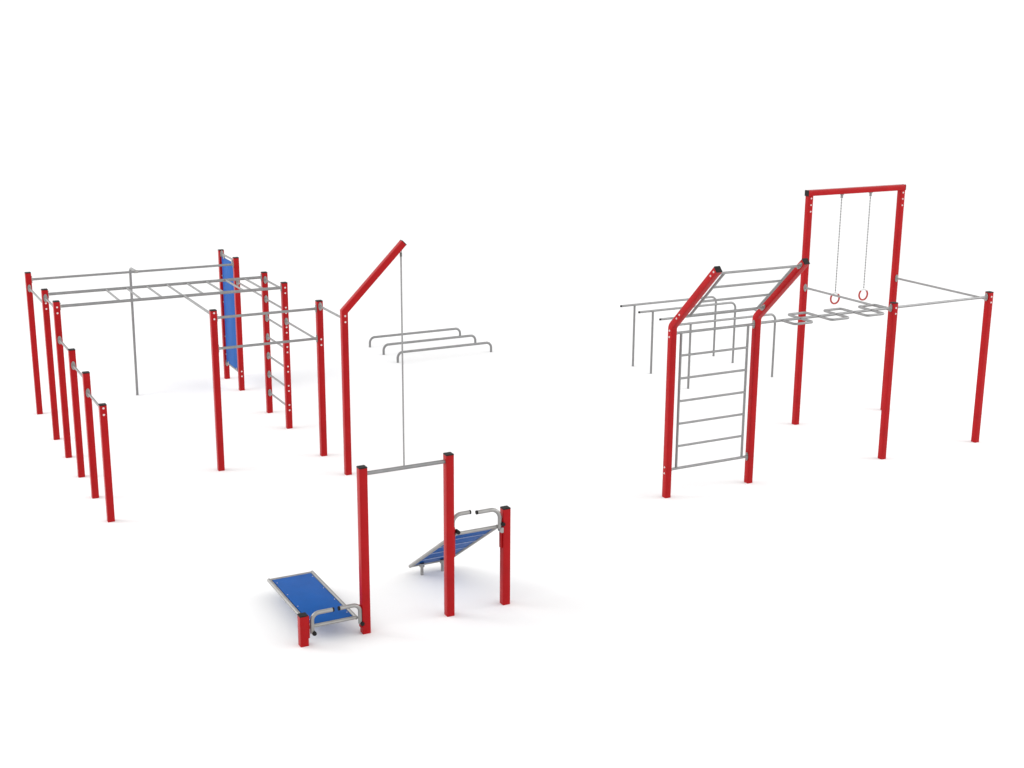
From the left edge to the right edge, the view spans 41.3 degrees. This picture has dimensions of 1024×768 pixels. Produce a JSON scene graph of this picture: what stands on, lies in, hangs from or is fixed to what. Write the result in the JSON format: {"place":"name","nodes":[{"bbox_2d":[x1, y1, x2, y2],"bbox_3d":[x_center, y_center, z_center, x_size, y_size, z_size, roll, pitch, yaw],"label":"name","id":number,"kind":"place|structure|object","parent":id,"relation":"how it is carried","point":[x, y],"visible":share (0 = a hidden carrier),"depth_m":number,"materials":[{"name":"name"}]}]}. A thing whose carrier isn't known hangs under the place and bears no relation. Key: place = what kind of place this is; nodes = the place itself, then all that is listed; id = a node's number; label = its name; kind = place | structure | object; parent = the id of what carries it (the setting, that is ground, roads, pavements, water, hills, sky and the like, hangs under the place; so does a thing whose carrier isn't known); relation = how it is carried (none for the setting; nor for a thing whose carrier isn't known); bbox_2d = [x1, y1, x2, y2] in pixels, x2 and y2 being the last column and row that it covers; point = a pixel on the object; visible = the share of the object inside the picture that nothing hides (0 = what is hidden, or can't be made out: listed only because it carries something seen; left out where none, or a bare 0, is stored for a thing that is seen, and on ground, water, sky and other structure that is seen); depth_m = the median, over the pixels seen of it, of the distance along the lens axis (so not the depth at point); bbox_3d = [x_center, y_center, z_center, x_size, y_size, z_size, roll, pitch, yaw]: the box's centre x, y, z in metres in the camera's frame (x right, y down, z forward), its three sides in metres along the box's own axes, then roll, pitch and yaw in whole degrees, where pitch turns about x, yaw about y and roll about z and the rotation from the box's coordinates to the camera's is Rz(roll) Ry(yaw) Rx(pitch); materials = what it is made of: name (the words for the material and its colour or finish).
{"place":"outdoors","nodes":[
{"label":"outdoors","id":0,"kind":"place"},
{"bbox_2d":[0,38,1023,767],"bbox_3d":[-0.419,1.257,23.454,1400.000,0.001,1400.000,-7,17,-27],"label":"ground","id":1,"kind":"structure","parent":0,"point":[826,588],"depth_m":26.43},
{"bbox_2d":[24,240,406,521],"bbox_3d":[-5.517,-0.929,24.194,5.099,3.887,7.664,-7,17,-27],"label":"climbing rig","id":2,"kind":"object","parent":1,"relation":"on","point":[230,292],"visible":1,"depth_m":23.21,"materials":[{"name":"red metal"}]},
{"bbox_2d":[400,251,404,465],"bbox_3d":[-1.814,-0.427,22.494,0.040,3.721,0.036,-7,17,-27],"label":"climbing rope","id":3,"kind":"object","parent":2,"relation":"hanging from","point":[402,357],"visible":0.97,"depth_m":22.46,"materials":[{"name":"fabric"}]},
{"bbox_2d":[267,452,510,646],"bbox_3d":[-1.649,1.789,17.313,2.822,2.189,1.681,-7,17,-27],"label":"sit up station","id":4,"kind":"object","parent":1,"relation":"on","point":[315,600],"visible":1,"depth_m":16.90,"materials":[{"name":"red metal"}]},
{"bbox_2d":[369,328,460,346],"bbox_3d":[-2.261,-1.101,31.891,2.358,0.274,0.054,-7,17,-27],"label":"floor bar","id":5,"kind":"object","parent":1,"relation":"on","point":[410,333],"visible":0.99,"depth_m":31.82,"materials":[{"name":"metal"}]},
{"bbox_2d":[382,334,475,354],"bbox_3d":[-1.877,-0.911,31.180,2.358,0.274,0.054,-7,17,-27],"label":"floor bar","id":6,"kind":"object","parent":1,"relation":"on","point":[417,341],"visible":0.99,"depth_m":31.09,"materials":[{"name":"metal"}]},
{"bbox_2d":[397,342,491,362],"bbox_3d":[-1.499,-0.723,30.477,2.358,0.274,0.054,-7,17,-27],"label":"floor bar","id":7,"kind":"object","parent":1,"relation":"on","point":[444,347],"visible":0.98,"depth_m":30.41,"materials":[{"name":"metal"}]},
{"bbox_2d":[620,296,716,365],"bbox_3d":[3.464,-1.165,30.036,2.540,1.416,0.047,-7,17,-27],"label":"dip bar","id":8,"kind":"object","parent":1,"relation":"on","point":[647,303],"visible":0.84,"depth_m":29.72,"materials":[{"name":"metal"}]},
{"bbox_2d":[638,302,735,373],"bbox_3d":[3.796,-1.000,29.419,2.540,1.416,0.047,-7,17,-27],"label":"dip bar","id":9,"kind":"object","parent":1,"relation":"on","point":[676,308],"visible":0.98,"depth_m":29.11,"materials":[{"name":"metal"}]},
{"bbox_2d":[659,309,756,320],"bbox_3d":[4.166,-0.817,28.734,2.540,1.416,0.047,-7,17,-27],"label":"dip bar","id":10,"kind":"object","parent":1,"relation":"on","point":[668,318],"visible":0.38,"depth_m":28.43,"materials":[{"name":"metal"}]},
{"bbox_2d":[679,313,775,388],"bbox_3d":[4.441,-0.681,28.224,2.540,1.416,0.047,-7,17,-27],"label":"dip bar","id":11,"kind":"object","parent":1,"relation":"on","point":[726,319],"visible":0.77,"depth_m":27.97,"materials":[{"name":"metal"}]},
{"bbox_2d":[662,184,993,497],"bbox_3d":[5.082,-0.841,23.051,7.357,4.433,2.880,-12,19,-38],"label":"ring rig","id":12,"kind":"object","parent":1,"relation":"on","point":[780,288],"visible":1,"depth_m":22.06,"materials":[{"name":"red metal"}]},
{"bbox_2d":[830,194,843,303],"bbox_3d":[6.015,-2.482,25.043,0.233,2.054,0.072,-7,17,-27],"label":"gymnastic ring","id":13,"kind":"object","parent":12,"relation":"hanging from","point":[841,197],"visible":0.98,"depth_m":25.09,"materials":[{"name":"metal"}]},
{"bbox_2d":[858,192,872,300],"bbox_3d":[6.620,-2.564,25.347,0.233,2.042,0.072,-7,17,-27],"label":"gymnastic ring","id":14,"kind":"object","parent":12,"relation":"hanging from","point":[870,195],"visible":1,"depth_m":25.41,"materials":[{"name":"metal"}]},
{"bbox_2d":[0,0,1023,40],"label":"sky","id":15,"kind":"structure","parent":0,"point":[999,20],"materials":[{"name":"white"}]}
]}

